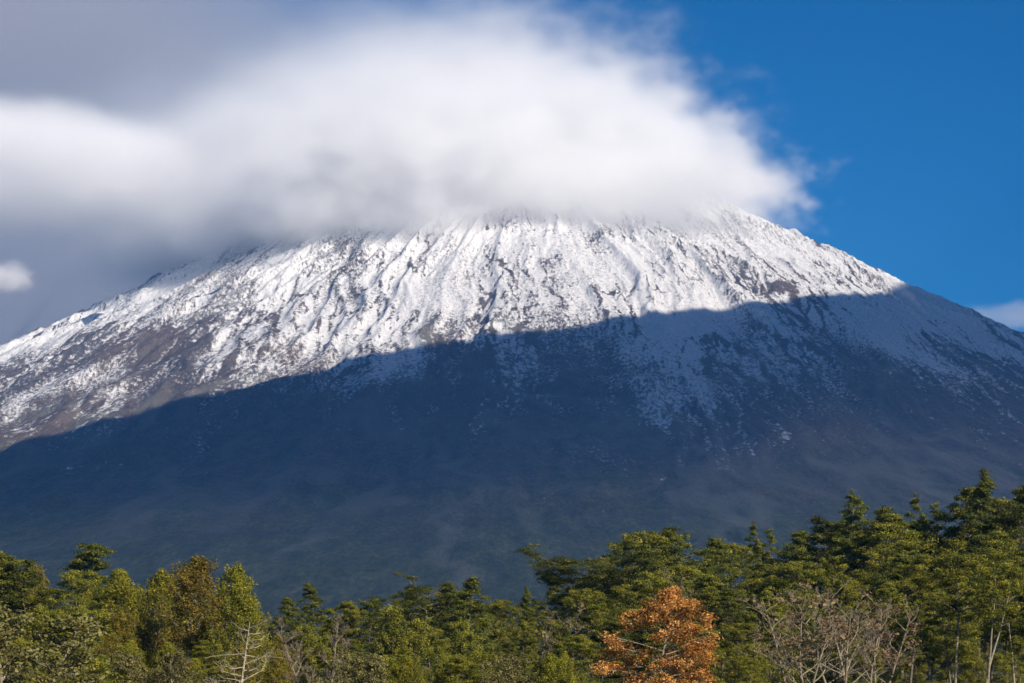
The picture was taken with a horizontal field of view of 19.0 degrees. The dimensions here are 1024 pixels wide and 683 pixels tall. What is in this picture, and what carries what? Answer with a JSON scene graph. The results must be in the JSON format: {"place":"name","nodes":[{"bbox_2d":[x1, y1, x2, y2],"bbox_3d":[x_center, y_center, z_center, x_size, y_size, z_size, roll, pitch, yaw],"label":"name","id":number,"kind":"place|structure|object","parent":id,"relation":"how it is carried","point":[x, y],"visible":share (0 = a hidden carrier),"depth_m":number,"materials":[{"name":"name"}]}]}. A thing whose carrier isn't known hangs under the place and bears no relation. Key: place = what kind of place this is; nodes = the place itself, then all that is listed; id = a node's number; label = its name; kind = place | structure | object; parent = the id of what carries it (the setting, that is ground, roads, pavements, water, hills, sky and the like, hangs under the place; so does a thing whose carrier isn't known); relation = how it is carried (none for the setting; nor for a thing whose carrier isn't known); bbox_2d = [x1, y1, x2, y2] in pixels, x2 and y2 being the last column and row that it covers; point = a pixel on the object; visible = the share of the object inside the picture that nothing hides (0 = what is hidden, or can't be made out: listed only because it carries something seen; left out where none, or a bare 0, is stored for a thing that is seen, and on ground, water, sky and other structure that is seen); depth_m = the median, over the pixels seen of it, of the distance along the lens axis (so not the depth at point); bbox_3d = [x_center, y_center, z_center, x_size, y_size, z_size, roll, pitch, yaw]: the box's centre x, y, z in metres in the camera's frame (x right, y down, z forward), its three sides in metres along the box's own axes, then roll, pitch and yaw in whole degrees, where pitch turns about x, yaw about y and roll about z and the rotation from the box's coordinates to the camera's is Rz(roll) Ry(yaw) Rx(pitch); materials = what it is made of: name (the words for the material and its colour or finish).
{"place":"outdoors","nodes":[
{"label":"outdoors","id":0,"kind":"place"},
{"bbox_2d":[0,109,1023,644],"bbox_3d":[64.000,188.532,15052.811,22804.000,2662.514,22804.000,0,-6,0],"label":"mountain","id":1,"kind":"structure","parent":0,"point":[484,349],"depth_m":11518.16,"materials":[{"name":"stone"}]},
{"bbox_2d":[0,0,1023,344],"label":"sky","id":2,"kind":"structure","parent":0,"point":[139,139],"materials":[{"name":"blue"}]},
{"bbox_2d":[269,645,1023,682],"bbox_3d":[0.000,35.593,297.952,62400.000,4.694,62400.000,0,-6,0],"label":"ground","id":3,"kind":"structure","parent":0,"point":[995,672],"depth_m":437.86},
{"bbox_2d":[0,551,41,664],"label":"tree","id":4,"kind":"object","parent":3,"relation":"on","point":[3,560],"visible":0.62,"depth_m":342.23,"materials":[{"name":"green plant"}]},
{"bbox_2d":[12,604,62,682],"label":"tree","id":5,"kind":"object","parent":3,"relation":"on","point":[40,610],"visible":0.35,"depth_m":293.03,"materials":[{"name":"green plant"}]},
{"bbox_2d":[0,557,75,641],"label":"tree","id":6,"kind":"object","parent":3,"relation":"on","point":[26,573],"visible":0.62,"depth_m":341.22,"materials":[{"name":"green plant"}]},
{"bbox_2d":[0,600,110,682],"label":"shrub","id":7,"kind":"object","parent":3,"relation":"on","point":[16,674],"visible":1,"depth_m":184.15,"materials":[{"name":"green plant"}]},
{"bbox_2d":[45,569,102,659],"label":"tree","id":8,"kind":"object","parent":3,"relation":"on","point":[76,578],"visible":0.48,"depth_m":334.12,"materials":[{"name":"green plant"}]},
{"bbox_2d":[58,542,116,591],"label":"tree","id":9,"kind":"object","parent":3,"relation":"on","point":[89,559],"visible":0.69,"depth_m":348.66,"materials":[{"name":"green plant"}]},
{"bbox_2d":[78,657,132,682],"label":"tree","id":10,"kind":"object","parent":3,"relation":"on","point":[101,664],"visible":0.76,"depth_m":193.24,"materials":[{"name":"green plant"}]},
{"bbox_2d":[72,568,153,658],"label":"tree","id":11,"kind":"object","parent":3,"relation":"on","point":[94,598],"visible":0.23,"depth_m":318.75,"materials":[{"name":"green plant"}]},
{"bbox_2d":[100,609,142,675],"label":"tree","id":12,"kind":"object","parent":3,"relation":"on","point":[120,626],"visible":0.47,"depth_m":289.17,"materials":[{"name":"green plant"}]},
{"bbox_2d":[92,647,158,682],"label":"shrub","id":13,"kind":"object","parent":3,"relation":"on","point":[129,662],"visible":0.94,"depth_m":195.04,"materials":[{"name":"green plant"}]},
{"bbox_2d":[93,570,161,669],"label":"tree","id":14,"kind":"object","parent":3,"relation":"on","point":[122,591],"visible":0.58,"depth_m":298.08,"materials":[{"name":"green plant"}]},
{"bbox_2d":[128,567,187,682],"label":"tree","id":15,"kind":"object","parent":3,"relation":"on","point":[157,584],"visible":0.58,"depth_m":299.76,"materials":[{"name":"green plant"}]},
{"bbox_2d":[147,646,206,682],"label":"shrub","id":16,"kind":"object","parent":3,"relation":"on","point":[180,662],"visible":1,"depth_m":193.89,"materials":[{"name":"green plant"}]},
{"bbox_2d":[151,553,230,682],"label":"tree","id":17,"kind":"object","parent":3,"relation":"on","point":[193,590],"visible":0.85,"depth_m":289.51,"materials":[{"name":"green plant"}]},
{"bbox_2d":[188,639,239,682],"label":"tree","id":18,"kind":"object","parent":3,"relation":"on","point":[206,646],"visible":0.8,"depth_m":267.63,"materials":[{"name":"green plant"}]},
{"bbox_2d":[182,562,256,682],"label":"tree","id":19,"kind":"object","parent":3,"relation":"on","point":[235,574],"visible":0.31,"depth_m":298.41,"materials":[{"name":"green plant"}]},
{"bbox_2d":[203,581,269,682],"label":"tree","id":20,"kind":"object","parent":3,"relation":"on","point":[242,600],"visible":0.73,"depth_m":282.99,"materials":[{"name":"green plant"}]},
{"bbox_2d":[225,644,258,682],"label":"tree","id":21,"kind":"object","parent":3,"relation":"on","point":[240,657],"visible":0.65,"depth_m":271.17,"materials":[{"name":"green plant"}]},
{"bbox_2d":[206,616,288,682],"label":"dead tree","id":22,"kind":"object","parent":3,"relation":"on","point":[244,663],"visible":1,"depth_m":204.91,"materials":[{"name":"grey wood"}]},
{"bbox_2d":[232,610,279,682],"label":"tree","id":23,"kind":"object","parent":3,"relation":"on","point":[267,646],"visible":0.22,"depth_m":287.28,"materials":[{"name":"green plant"}]},
{"bbox_2d":[262,650,294,682],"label":"tree","id":24,"kind":"object","parent":3,"relation":"on","point":[277,667],"visible":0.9,"depth_m":219.41,"materials":[{"name":"green plant"}]},
{"bbox_2d":[267,597,318,676],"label":"tree","id":25,"kind":"object","parent":3,"relation":"on","point":[288,603],"visible":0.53,"depth_m":358.36,"materials":[{"name":"green plant"}]},
{"bbox_2d":[295,624,333,682],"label":"tree","id":26,"kind":"object","parent":3,"relation":"on","point":[313,645],"visible":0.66,"depth_m":303.01,"materials":[{"name":"green plant"}]},
{"bbox_2d":[288,582,340,648],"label":"tree","id":27,"kind":"object","parent":3,"relation":"on","point":[311,594],"visible":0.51,"depth_m":369.41,"materials":[{"name":"green plant"}]},
{"bbox_2d":[273,612,356,682],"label":"bare tree","id":28,"kind":"object","parent":3,"relation":"on","point":[287,655],"visible":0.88,"depth_m":208.00,"materials":[{"name":"grey plant"}]},
{"bbox_2d":[317,600,368,671],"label":"tree","id":29,"kind":"object","parent":3,"relation":"on","point":[349,616],"visible":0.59,"depth_m":347.36,"materials":[{"name":"green plant"}]},
{"bbox_2d":[311,649,391,682],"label":"shrub","id":30,"kind":"object","parent":3,"relation":"on","point":[375,666],"visible":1,"depth_m":194.54,"materials":[{"name":"green plant"}]},
{"bbox_2d":[345,595,392,655],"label":"tree","id":31,"kind":"object","parent":3,"relation":"on","point":[374,603],"visible":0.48,"depth_m":356.17,"materials":[{"name":"green plant"}]},
{"bbox_2d":[369,603,434,679],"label":"tree","id":32,"kind":"object","parent":3,"relation":"on","point":[394,611],"visible":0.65,"depth_m":307.44,"materials":[{"name":"green plant"}]},
{"bbox_2d":[383,657,422,682],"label":"tree","id":33,"kind":"object","parent":3,"relation":"on","point":[404,671],"visible":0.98,"depth_m":196.33,"materials":[{"name":"green plant"}]},
{"bbox_2d":[379,572,469,682],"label":"tree","id":34,"kind":"object","parent":3,"relation":"on","point":[436,610],"visible":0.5,"depth_m":328.90,"materials":[{"name":"green plant"}]},
{"bbox_2d":[408,626,453,682],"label":"tree","id":35,"kind":"object","parent":3,"relation":"on","point":[434,644],"visible":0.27,"depth_m":314.90,"materials":[{"name":"green plant"}]},
{"bbox_2d":[430,655,494,682],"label":"tree","id":36,"kind":"object","parent":3,"relation":"on","point":[463,661],"visible":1,"depth_m":197.07,"materials":[{"name":"green plant"}]},
{"bbox_2d":[447,619,485,682],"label":"tree","id":37,"kind":"object","parent":3,"relation":"on","point":[461,641],"visible":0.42,"depth_m":297.38,"materials":[{"name":"green plant"}]},
{"bbox_2d":[433,575,507,656],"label":"tree","id":38,"kind":"object","parent":3,"relation":"on","point":[471,583],"visible":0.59,"depth_m":321.90,"materials":[{"name":"green plant"}]},
{"bbox_2d":[476,653,521,682],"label":"shrub","id":39,"kind":"object","parent":3,"relation":"on","point":[497,673],"visible":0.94,"depth_m":207.13,"materials":[{"name":"green plant"}]},
{"bbox_2d":[471,599,534,659],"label":"tree","id":40,"kind":"object","parent":3,"relation":"on","point":[501,606],"visible":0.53,"depth_m":343.68,"materials":[{"name":"green plant"}]},
{"bbox_2d":[499,652,550,682],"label":"shrub","id":41,"kind":"object","parent":3,"relation":"on","point":[523,678],"visible":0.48,"depth_m":228.62,"materials":[{"name":"green plant"}]},
{"bbox_2d":[516,586,540,680],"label":"tree","id":42,"kind":"object","parent":3,"relation":"on","point":[526,602],"visible":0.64,"depth_m":357.25,"materials":[{"name":"green plant"}]},
{"bbox_2d":[531,653,578,682],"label":"tree","id":43,"kind":"object","parent":3,"relation":"on","point":[551,664],"visible":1,"depth_m":200.84,"materials":[{"name":"green plant"}]},
{"bbox_2d":[534,584,576,646],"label":"tree","id":44,"kind":"object","parent":3,"relation":"on","point":[552,594],"visible":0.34,"depth_m":393.40,"materials":[{"name":"green plant"}]},
{"bbox_2d":[532,601,602,675],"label":"tree","id":45,"kind":"object","parent":3,"relation":"on","point":[550,641],"visible":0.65,"depth_m":297.58,"materials":[{"name":"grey plant"}]},
{"bbox_2d":[514,543,625,677],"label":"tree","id":46,"kind":"object","parent":3,"relation":"on","point":[552,577],"visible":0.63,"depth_m":381.55,"materials":[{"name":"green plant"}]},
{"bbox_2d":[553,634,611,682],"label":"tree","id":47,"kind":"object","parent":3,"relation":"on","point":[581,643],"visible":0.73,"depth_m":261.96,"materials":[{"name":"green plant"}]},
{"bbox_2d":[561,588,616,681],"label":"tree","id":48,"kind":"object","parent":3,"relation":"on","point":[591,598],"visible":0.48,"depth_m":337.40,"materials":[{"name":"green plant"}]},
{"bbox_2d":[576,615,634,682],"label":"tree","id":49,"kind":"object","parent":3,"relation":"on","point":[610,622],"visible":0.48,"depth_m":301.88,"materials":[{"name":"green plant"}]},
{"bbox_2d":[579,544,670,634],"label":"tree","id":50,"kind":"object","parent":3,"relation":"on","point":[647,563],"visible":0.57,"depth_m":374.79,"materials":[{"name":"green plant"}]},
{"bbox_2d":[594,583,658,682],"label":"tree","id":51,"kind":"object","parent":3,"relation":"on","point":[614,603],"visible":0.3,"depth_m":362.46,"materials":[{"name":"green plant"}]},
{"bbox_2d":[606,530,690,674],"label":"tree","id":52,"kind":"object","parent":3,"relation":"on","point":[640,541],"visible":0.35,"depth_m":384.10,"materials":[{"name":"green plant"}]},
{"bbox_2d":[612,570,689,655],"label":"tree","id":53,"kind":"object","parent":3,"relation":"on","point":[653,580],"visible":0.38,"depth_m":343.25,"materials":[{"name":"green plant"}]},
{"bbox_2d":[589,585,723,682],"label":"tree","id":54,"kind":"object","parent":3,"relation":"on","point":[672,599],"visible":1,"depth_m":203.40,"materials":[{"name":"orange plant"}]},
{"bbox_2d":[637,525,731,624],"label":"tree","id":55,"kind":"object","parent":3,"relation":"on","point":[667,532],"visible":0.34,"depth_m":385.47,"materials":[{"name":"green plant"}]},
{"bbox_2d":[655,564,721,649],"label":"tree","id":56,"kind":"object","parent":3,"relation":"on","point":[680,569],"visible":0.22,"depth_m":351.49,"materials":[{"name":"green plant"}]},
{"bbox_2d":[666,623,725,682],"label":"tree","id":57,"kind":"object","parent":3,"relation":"on","point":[716,656],"visible":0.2,"depth_m":258.31,"materials":[{"name":"green plant"}]},
{"bbox_2d":[663,586,732,672],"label":"tree","id":58,"kind":"object","parent":3,"relation":"on","point":[708,595],"visible":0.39,"depth_m":309.52,"materials":[{"name":"green plant"}]},
{"bbox_2d":[678,574,746,674],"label":"tree","id":59,"kind":"object","parent":3,"relation":"on","point":[710,580],"visible":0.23,"depth_m":333.55,"materials":[{"name":"green plant"}]},
{"bbox_2d":[688,536,752,681],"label":"tree","id":60,"kind":"object","parent":3,"relation":"on","point":[715,553],"visible":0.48,"depth_m":389.08,"materials":[{"name":"green plant"}]},
{"bbox_2d":[700,543,765,617],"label":"tree","id":61,"kind":"object","parent":3,"relation":"on","point":[739,551],"visible":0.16,"depth_m":436.48,"materials":[{"name":"green plant"}]},
{"bbox_2d":[704,587,766,675],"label":"tree","id":62,"kind":"object","parent":3,"relation":"on","point":[728,595],"visible":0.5,"depth_m":305.39,"materials":[{"name":"green plant"}]},
{"bbox_2d":[711,622,766,682],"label":"tree","id":63,"kind":"object","parent":3,"relation":"on","point":[739,628],"visible":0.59,"depth_m":273.24,"materials":[{"name":"green plant"}]},
{"bbox_2d":[723,655,765,682],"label":"tree","id":64,"kind":"object","parent":3,"relation":"on","point":[731,664],"visible":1,"depth_m":204.69,"materials":[{"name":"green plant"}]},
{"bbox_2d":[729,644,769,682],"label":"tree","id":65,"kind":"object","parent":3,"relation":"on","point":[758,664],"visible":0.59,"depth_m":235.93,"materials":[{"name":"green plant"}]},
{"bbox_2d":[729,571,781,676],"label":"tree","id":66,"kind":"object","parent":3,"relation":"on","point":[758,586],"visible":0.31,"depth_m":339.75,"materials":[{"name":"green plant"}]},
{"bbox_2d":[741,518,783,619],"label":"tree","id":67,"kind":"object","parent":3,"relation":"on","point":[757,548],"visible":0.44,"depth_m":399.66,"materials":[{"name":"green plant"}]},
{"bbox_2d":[740,589,801,676],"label":"tree","id":68,"kind":"object","parent":3,"relation":"on","point":[766,596],"visible":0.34,"depth_m":305.20,"materials":[{"name":"green plant"}]},
{"bbox_2d":[739,611,803,682],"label":"tree","id":69,"kind":"object","parent":3,"relation":"on","point":[765,642],"visible":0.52,"depth_m":265.46,"materials":[{"name":"green plant"}]},
{"bbox_2d":[760,530,821,621],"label":"tree","id":70,"kind":"object","parent":3,"relation":"on","point":[798,538],"visible":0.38,"depth_m":398.85,"materials":[{"name":"green plant"}]},
{"bbox_2d":[759,589,832,677],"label":"tree","id":71,"kind":"object","parent":3,"relation":"on","point":[798,593],"visible":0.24,"depth_m":306.69,"materials":[{"name":"green plant"}]},
{"bbox_2d":[736,581,858,682],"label":"bare tree","id":72,"kind":"object","parent":3,"relation":"on","point":[801,658],"visible":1,"depth_m":211.14,"materials":[{"name":"grey plant"}]},
{"bbox_2d":[760,560,840,647],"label":"tree","id":73,"kind":"object","parent":3,"relation":"on","point":[797,569],"visible":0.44,"depth_m":335.26,"materials":[{"name":"green plant"}]},
{"bbox_2d":[780,616,836,682],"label":"tree","id":74,"kind":"object","parent":3,"relation":"on","point":[810,626],"visible":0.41,"depth_m":270.58,"materials":[{"name":"green plant"}]},
{"bbox_2d":[779,515,863,615],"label":"tree","id":75,"kind":"object","parent":3,"relation":"on","point":[828,534],"visible":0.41,"depth_m":400.79,"materials":[{"name":"green plant"}]},
{"bbox_2d":[778,577,906,682],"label":"bare tree","id":76,"kind":"object","parent":3,"relation":"on","point":[841,629],"visible":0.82,"depth_m":213.27,"materials":[{"name":"grey plant"}]},
{"bbox_2d":[816,555,871,676],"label":"tree","id":77,"kind":"object","parent":3,"relation":"on","point":[855,573],"visible":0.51,"depth_m":342.11,"materials":[{"name":"green plant"}]},
{"bbox_2d":[820,574,871,682],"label":"tree","id":78,"kind":"object","parent":3,"relation":"on","point":[846,599],"visible":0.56,"depth_m":291.76,"materials":[{"name":"green plant"}]},
{"bbox_2d":[817,487,885,675],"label":"tree","id":79,"kind":"object","parent":3,"relation":"on","point":[848,545],"visible":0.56,"depth_m":393.87,"materials":[{"name":"green plant"}]},
{"bbox_2d":[838,641,883,682],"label":"tree","id":80,"kind":"object","parent":3,"relation":"on","point":[851,678],"visible":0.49,"depth_m":288.79,"materials":[{"name":"green plant"}]},
{"bbox_2d":[832,589,923,682],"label":"bare tree","id":81,"kind":"object","parent":3,"relation":"on","point":[882,635],"visible":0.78,"depth_m":220.70,"materials":[{"name":"grey plant"}]},
{"bbox_2d":[848,581,909,682],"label":"tree","id":82,"kind":"object","parent":3,"relation":"on","point":[887,591],"visible":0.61,"depth_m":297.00,"materials":[{"name":"green plant"}]},
{"bbox_2d":[846,505,911,674],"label":"tree","id":83,"kind":"object","parent":3,"relation":"on","point":[881,511],"visible":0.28,"depth_m":394.29,"materials":[{"name":"green plant"}]},
{"bbox_2d":[850,546,911,681],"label":"tree","id":84,"kind":"object","parent":3,"relation":"on","point":[885,563],"visible":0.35,"depth_m":353.64,"materials":[{"name":"green plant"}]},
{"bbox_2d":[855,512,944,678],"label":"tree","id":85,"kind":"object","parent":3,"relation":"on","point":[889,526],"visible":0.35,"depth_m":389.10,"materials":[{"name":"green plant"}]},
{"bbox_2d":[870,553,937,679],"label":"tree","id":86,"kind":"object","parent":3,"relation":"on","point":[902,560],"visible":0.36,"depth_m":349.68,"materials":[{"name":"green plant"}]},
{"bbox_2d":[873,575,947,682],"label":"tree","id":87,"kind":"object","parent":3,"relation":"on","point":[918,593],"visible":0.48,"depth_m":301.65,"materials":[{"name":"green plant"}]},
{"bbox_2d":[902,492,951,679],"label":"tree","id":88,"kind":"object","parent":3,"relation":"on","point":[924,522],"visible":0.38,"depth_m":400.10,"materials":[{"name":"green plant"}]},
{"bbox_2d":[900,537,978,678],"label":"tree","id":89,"kind":"object","parent":3,"relation":"on","point":[927,559],"visible":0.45,"depth_m":345.20,"materials":[{"name":"green plant"}]},
{"bbox_2d":[911,591,981,682],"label":"tree","id":90,"kind":"object","parent":3,"relation":"on","point":[963,652],"visible":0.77,"depth_m":268.16,"materials":[{"name":"green plant"}]},
{"bbox_2d":[907,576,987,668],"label":"tree","id":91,"kind":"object","parent":3,"relation":"on","point":[929,615],"visible":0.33,"depth_m":291.14,"materials":[{"name":"green plant"}]},
{"bbox_2d":[916,486,988,680],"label":"tree","id":92,"kind":"object","parent":3,"relation":"on","point":[966,495],"visible":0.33,"depth_m":398.20,"materials":[{"name":"green plant"}]},
{"bbox_2d":[916,549,990,682],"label":"tree","id":93,"kind":"object","parent":3,"relation":"on","point":[942,565],"visible":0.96,"depth_m":259.25,"materials":[{"name":"green plant"}]},
{"bbox_2d":[931,636,976,682],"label":"tree","id":94,"kind":"object","parent":3,"relation":"on","point":[960,677],"visible":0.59,"depth_m":287.96,"materials":[{"name":"green plant"}]},
{"bbox_2d":[933,533,1002,677],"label":"tree","id":95,"kind":"object","parent":3,"relation":"on","point":[979,540],"visible":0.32,"depth_m":337.55,"materials":[{"name":"green plant"}]},
{"bbox_2d":[963,645,997,682],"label":"tree","id":96,"kind":"object","parent":3,"relation":"on","point":[978,667],"visible":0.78,"depth_m":288.20,"materials":[{"name":"green plant"}]},
{"bbox_2d":[951,467,1015,682],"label":"tree","id":97,"kind":"object","parent":3,"relation":"on","point":[986,483],"visible":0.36,"depth_m":391.50,"materials":[{"name":"green plant"}]},
{"bbox_2d":[965,574,1020,682],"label":"tree","id":98,"kind":"object","parent":3,"relation":"on","point":[985,633],"visible":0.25,"depth_m":305.56,"materials":[{"name":"green plant"}]},
{"bbox_2d":[969,551,1023,682],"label":"tree","id":99,"kind":"object","parent":3,"relation":"on","point":[1004,587],"visible":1,"depth_m":253.33,"materials":[{"name":"green plant"}]},
{"bbox_2d":[973,529,1022,682],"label":"tree","id":100,"kind":"object","parent":3,"relation":"on","point":[1004,542],"visible":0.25,"depth_m":348.21,"materials":[{"name":"green plant"}]},
{"bbox_2d":[978,556,1023,682],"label":"tree","id":101,"kind":"object","parent":3,"relation":"on","point":[1017,566],"visible":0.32,"depth_m":260.95,"materials":[{"name":"green plant"}]},
{"bbox_2d":[981,485,1023,680],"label":"tree","id":102,"kind":"object","parent":3,"relation":"on","point":[1015,531],"visible":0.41,"depth_m":389.41,"materials":[{"name":"green plant"}]},
{"bbox_2d":[993,651,1023,682],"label":"tree","id":103,"kind":"object","parent":3,"relation":"on","point":[1006,669],"visible":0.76,"depth_m":287.94,"materials":[{"name":"green plant"}]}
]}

